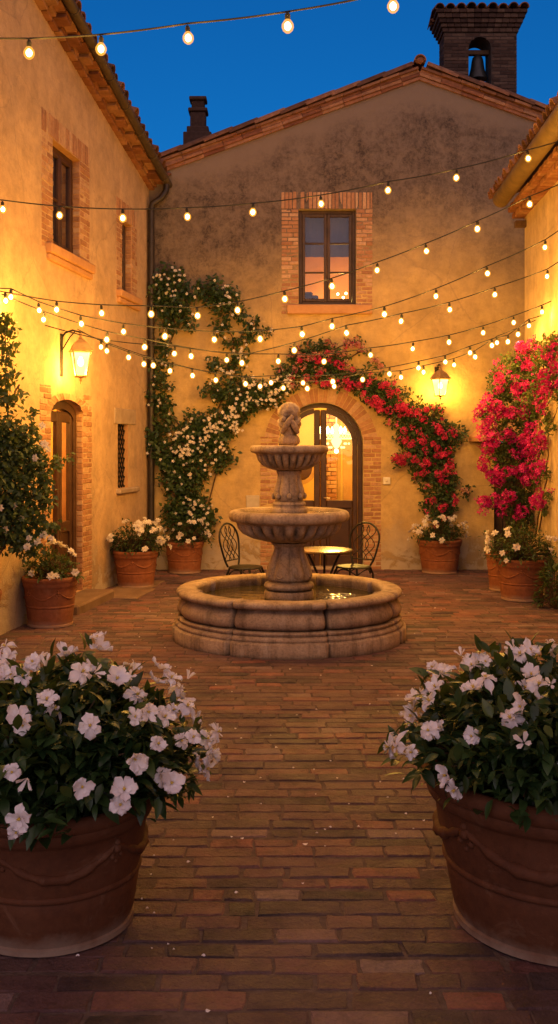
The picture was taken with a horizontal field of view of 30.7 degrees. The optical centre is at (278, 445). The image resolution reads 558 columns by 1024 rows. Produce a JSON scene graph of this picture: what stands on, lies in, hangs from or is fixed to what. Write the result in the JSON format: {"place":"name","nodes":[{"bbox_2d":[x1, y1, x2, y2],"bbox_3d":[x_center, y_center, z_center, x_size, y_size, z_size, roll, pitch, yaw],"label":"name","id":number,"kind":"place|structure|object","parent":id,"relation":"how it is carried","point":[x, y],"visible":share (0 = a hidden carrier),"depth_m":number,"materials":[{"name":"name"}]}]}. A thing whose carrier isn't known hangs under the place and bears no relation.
{"place":"outdoors","nodes":[
{"label":"outdoors","id":0,"kind":"place"},
{"bbox_2d":[0,569,557,1023],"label":"brick paving","id":1,"kind":"structure","parent":0,"point":[398,997],"depth_m":4.30,"materials":[{"name":"brown brick"}]},
{"bbox_2d":[21,573,77,628],"bbox_3d":[-2.228,1.510,9.900,0.544,0.480,0.544,0,0,-11],"label":"terracotta pot","id":2,"kind":"object","parent":1,"relation":"on","point":[49,604],"visible":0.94,"depth_m":9.70,"materials":[{"name":"ceramic"}]},
{"bbox_2d":[21,538,84,583],"bbox_3d":[-2.237,1.134,9.903,0.609,0.472,0.686,0,0,-30],"label":"rose bush","id":3,"kind":"object","parent":2,"relation":"in","point":[46,567],"visible":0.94,"depth_m":9.82,"materials":[{"name":"green plant"}]},
{"bbox_2d":[0,792,151,957],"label":"terracotta pot","id":4,"kind":"object","parent":1,"relation":"on","point":[75,893],"visible":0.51,"depth_m":3.46,"materials":[{"name":"ceramic"}]},
{"bbox_2d":[0,631,222,851],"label":"flowering shrub","id":5,"kind":"object","parent":4,"relation":"in","point":[80,732],"visible":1,"depth_m":3.49,"materials":[{"name":"green plant"}]},
{"bbox_2d":[113,580,164,598],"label":"stone slab","id":6,"kind":"structure","parent":1,"relation":"on","point":[127,593],"depth_m":12.08,"materials":[{"name":"beige stone"}]},
{"bbox_2d":[113,548,158,587],"bbox_3d":[-1.776,1.525,12.620,0.570,0.450,0.571,0,0,38],"label":"terracotta pot","id":7,"kind":"object","parent":6,"relation":"on","point":[136,570],"visible":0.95,"depth_m":12.41,"materials":[{"name":"ceramic"}]},
{"bbox_2d":[106,517,171,558],"bbox_3d":[-1.722,1.138,12.621,0.780,0.531,0.826,0,0,0],"label":"rose bush","id":8,"kind":"object","parent":7,"relation":"in","point":[139,544],"visible":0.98,"depth_m":12.48,"materials":[{"name":"white plant"}]},
{"bbox_2d":[165,540,203,573],"bbox_3d":[-1.300,1.535,14.000,0.541,0.430,0.540,0,0,-23],"label":"terracotta pot","id":9,"kind":"object","parent":1,"relation":"on","point":[186,559],"visible":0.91,"depth_m":13.79,"materials":[{"name":"ceramic"}]},
{"bbox_2d":[161,516,215,547],"bbox_3d":[-1.243,1.190,13.981,0.815,0.444,0.701,0,0,-31],"label":"rose bush","id":10,"kind":"object","parent":9,"relation":"in","point":[183,536],"visible":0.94,"depth_m":13.89,"materials":[{"name":"white plant"}]},
{"bbox_2d":[144,261,295,539],"bbox_3d":[-0.831,-0.609,14.159,2.133,3.933,0.459,0,0,0],"label":"climbing rose","id":11,"kind":"object","parent":9,"relation":"in","point":[214,431],"visible":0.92,"depth_m":14.15,"materials":[{"name":"green plant"}]},
{"bbox_2d":[218,522,264,574],"bbox_3d":[-0.393,1.298,11.164,0.445,0.886,0.423,0,0,28],"label":"bistro chair","id":12,"kind":"object","parent":1,"relation":"on","point":[243,567],"visible":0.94,"depth_m":11.18,"materials":[{"name":"metal"}]},
{"bbox_2d":[76,609,441,1011],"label":"fallen petals","id":13,"kind":"object","parent":1,"relation":"on","point":[207,1010],"visible":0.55,"depth_m":4.50,"materials":[{"name":"plant"}]},
{"bbox_2d":[172,402,405,659],"bbox_3d":[0.093,0.687,9.360,2.140,2.168,2.140,0,0,0],"label":"stone fountain","id":14,"kind":"object","parent":1,"relation":"on","point":[288,605],"visible":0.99,"depth_m":8.89,"materials":[{"name":"brown stone"}]},
{"bbox_2d":[304,546,352,573],"bbox_3d":[0.489,1.438,11.050,0.630,0.621,0.630,0,0,0],"label":"bistro table","id":15,"kind":"object","parent":1,"relation":"on","point":[324,550],"visible":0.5,"depth_m":11.00,"materials":[{"name":"metal"}]},
{"bbox_2d":[333,522,379,577],"bbox_3d":[0.840,1.298,11.223,0.423,0.886,0.445,0,0,40],"label":"bistro chair","id":16,"kind":"object","parent":1,"relation":"on","point":[353,566],"visible":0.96,"depth_m":11.28,"materials":[{"name":"metal"}]},
{"bbox_2d":[417,538,461,574],"bbox_3d":[2.207,1.520,13.980,0.620,0.460,0.621,0,0,-6],"label":"terracotta pot","id":17,"kind":"object","parent":1,"relation":"on","point":[437,557],"visible":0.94,"depth_m":13.75,"materials":[{"name":"ceramic"}]},
{"bbox_2d":[271,334,476,535],"bbox_3d":[1.317,-0.098,14.162,2.879,2.930,0.428,0,0,0],"label":"climbing bougainvillea","id":18,"kind":"object","parent":17,"relation":"in","point":[404,411],"visible":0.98,"depth_m":14.16,"materials":[{"name":"pink plant"}]},
{"bbox_2d":[407,514,469,545],"bbox_3d":[2.192,1.162,13.966,0.922,0.452,0.763,0,0,-32],"label":"rose bush","id":19,"kind":"object","parent":17,"relation":"in","point":[432,535],"visible":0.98,"depth_m":13.87,"materials":[{"name":"white plant"}]},
{"bbox_2d":[421,749,557,966],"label":"terracotta pot","id":20,"kind":"object","parent":1,"relation":"on","point":[502,867],"visible":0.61,"depth_m":3.45,"materials":[{"name":"ceramic"}]},
{"bbox_2d":[377,628,557,832],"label":"flowering shrub","id":21,"kind":"object","parent":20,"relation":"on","point":[494,722],"visible":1,"depth_m":3.52,"materials":[{"name":"green plant"}]},
{"bbox_2d":[485,551,507,591],"bbox_3d":[2.750,1.525,12.300,0.500,0.450,0.500,0,0,-17],"label":"terracotta pot","id":22,"kind":"object","parent":1,"relation":"on","point":[494,583],"visible":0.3,"depth_m":12.19,"materials":[{"name":"ceramic"}]},
{"bbox_2d":[495,555,547,601],"bbox_3d":[2.755,1.515,11.550,0.590,0.470,0.590,0,0,-40],"label":"terracotta pot","id":23,"kind":"object","parent":1,"relation":"on","point":[517,584],"visible":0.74,"depth_m":11.32,"materials":[{"name":"ceramic"}]},
{"bbox_2d":[478,517,556,569],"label":"rose bush","id":24,"kind":"object","parent":23,"relation":"in","point":[518,550],"visible":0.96,"depth_m":11.40,"materials":[{"name":"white plant"}]},
{"bbox_2d":[530,559,557,608],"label":"leafy plant","id":25,"kind":"object","parent":1,"relation":"on","point":[553,601],"visible":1,"depth_m":10.89,"materials":[{"name":"green plant"}]},
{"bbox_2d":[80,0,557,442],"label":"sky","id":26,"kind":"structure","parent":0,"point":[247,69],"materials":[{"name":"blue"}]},
{"bbox_2d":[149,54,545,569],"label":"gabled house","id":27,"kind":"structure","parent":0,"point":[415,117],"depth_m":14.33,"materials":[{"name":"paint"}]},
{"bbox_2d":[279,403,361,565],"bbox_3d":[0.589,0.578,14.506,1.192,2.347,0.130,0,0,0],"label":"arched door","id":28,"kind":"structure","parent":27,"relation":"in","point":[354,506],"depth_m":14.51,"materials":[{"name":"brown wood"}]},
{"bbox_2d":[299,211,354,303],"bbox_3d":[0.680,-2.656,14.456,0.811,1.344,0.071,0,0,0],"label":"upper window","id":29,"kind":"structure","parent":27,"relation":"in","point":[326,215],"depth_m":14.42,"materials":[{"name":"brown wood"}]},
{"bbox_2d":[327,418,351,452],"bbox_3d":[0.920,-0.662,16.300,0.562,1.585,0.562,0,0,10],"label":"chandelier","id":30,"kind":"object","parent":27,"relation":"hanging from","point":[336,440],"visible":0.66,"depth_m":16.23,"materials":[{"name":"glass"}]},
{"bbox_2d":[343,423,357,499],"bbox_3d":[1.390,0.550,17.870,0.544,2.002,0.080,0,0,0],"label":"inner door","id":31,"kind":"structure","parent":27,"relation":"in","point":[347,451],"depth_m":17.83,"materials":[{"name":"orange wood"}]},
{"bbox_2d":[430,364,450,400],"bbox_3d":[2.221,-0.874,14.167,0.234,0.531,0.314,0,0,-33],"label":"wall lantern","id":32,"kind":"object","parent":27,"relation":"attached to","point":[440,378],"depth_m":14.07,"materials":[{"name":"metal"}]},
{"bbox_2d":[427,1,529,93],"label":"bell tower","id":33,"kind":"structure","parent":27,"relation":"on","point":[459,30],"depth_m":16.99,"materials":[{"name":"brick"}]},
{"bbox_2d":[469,50,488,81],"bbox_3d":[3.364,-6.408,17.240,0.336,0.550,0.336,0,0,-42],"label":"church bell","id":34,"kind":"object","parent":33,"relation":"hanging from","point":[477,71],"visible":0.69,"depth_m":17.16,"materials":[{"name":"grey metal"}]},
{"bbox_2d":[494,442,524,550],"bbox_3d":[3.430,0.854,14.500,0.794,1.795,0.064,0,0,0],"label":"side door","id":35,"kind":"structure","parent":27,"relation":"in","point":[499,523],"depth_m":14.47,"materials":[{"name":"brown wood"}]},
{"label":"ground","id":36,"kind":"structure","parent":0,"visible":0},
{"bbox_2d":[0,0,172,634],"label":"plastered house","id":37,"kind":"structure","parent":36,"relation":"on","point":[73,133],"depth_m":11.51,"materials":[{"name":"paint"}]},
{"bbox_2d":[0,307,74,563],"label":"tall rose shrub","id":38,"kind":"object","parent":37,"relation":"attached to","point":[17,512],"visible":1,"depth_m":8.99,"materials":[{"name":"green plant"}]},
{"bbox_2d":[53,146,72,252],"bbox_3d":[-2.426,-2.658,11.113,0.072,1.127,0.838,0,0,9],"label":"upper window","id":39,"kind":"structure","parent":37,"relation":"in","point":[62,165],"depth_m":11.26,"materials":[{"name":"brown wood"}]},
{"bbox_2d":[51,401,75,572],"bbox_3d":[-2.426,0.582,11.137,0.083,2.140,0.979,0,0,9],"label":"glazed door","id":40,"kind":"structure","parent":37,"relation":"in","point":[67,415],"depth_m":11.41,"materials":[{"name":"brown wood"}]},
{"bbox_2d":[60,329,92,383],"bbox_3d":[-2.175,-0.947,10.884,0.332,0.590,0.251,0,0,-19],"label":"wall lantern","id":41,"kind":"object","parent":37,"relation":"attached to","point":[80,350],"depth_m":10.84,"materials":[{"name":"metal"}]},
{"bbox_2d":[122,225,124,289],"bbox_3d":[-2.096,-2.443,13.301,0.070,0.938,0.419,0,0,9],"label":"upper window","id":42,"kind":"structure","parent":37,"relation":"in","point":[123,227],"depth_m":13.41,"materials":[{"name":"brown wood"}]},
{"bbox_2d":[0,0,395,56],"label":"festoon string","id":43,"kind":"object","parent":37,"relation":"hanging from","point":[287,25],"visible":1,"depth_m":5.51,"materials":[{"name":"black rubber"}]},
{"bbox_2d":[0,141,557,220],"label":"festoon string","id":44,"kind":"object","parent":37,"relation":"hanging from","point":[252,206],"visible":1,"depth_m":8.93,"materials":[{"name":"black rubber"}]},
{"bbox_2d":[0,184,557,317],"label":"festoon string","id":45,"kind":"object","parent":37,"relation":"hanging from","point":[236,302],"visible":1,"depth_m":9.68,"materials":[{"name":"black rubber"}]},
{"bbox_2d":[0,231,557,341],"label":"festoon string","id":46,"kind":"object","parent":37,"relation":"hanging from","point":[213,333],"visible":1,"depth_m":9.87,"materials":[{"name":"black rubber"}]},
{"bbox_2d":[488,92,557,597],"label":"ochre house","id":47,"kind":"structure","parent":36,"relation":"on","point":[537,172],"depth_m":11.65,"materials":[{"name":"paint"}]},
{"bbox_2d":[1,262,557,364],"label":"festoon string","id":48,"kind":"object","parent":47,"relation":"hanging from","point":[294,344],"visible":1,"depth_m":10.07,"materials":[{"name":"black rubber"}]},
{"bbox_2d":[45,301,550,362],"bbox_3d":[0.341,-1.247,10.954,5.580,0.771,0.066,0,0,-11],"label":"festoon string","id":49,"kind":"object","parent":47,"relation":"hanging from","point":[278,355],"visible":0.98,"depth_m":10.97,"materials":[{"name":"black rubber"}]},
{"bbox_2d":[77,320,535,390],"bbox_3d":[0.438,-1.066,11.758,5.444,0.902,0.067,0,0,-12],"label":"festoon string","id":50,"kind":"object","parent":47,"relation":"hanging from","point":[307,384],"visible":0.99,"depth_m":11.77,"materials":[{"name":"black rubber"}]},
{"bbox_2d":[81,315,540,385],"bbox_3d":[0.433,-1.094,11.630,5.361,0.875,0.068,0,0,-8],"label":"festoon string","id":51,"kind":"object","parent":47,"relation":"hanging from","point":[332,376],"visible":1,"depth_m":11.64,"materials":[{"name":"black rubber"}]},
{"bbox_2d":[471,330,557,536],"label":"bougainvillea","id":52,"kind":"object","parent":47,"relation":"attached to","point":[538,392],"visible":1,"depth_m":12.20,"materials":[{"name":"pink plant"}]}
]}

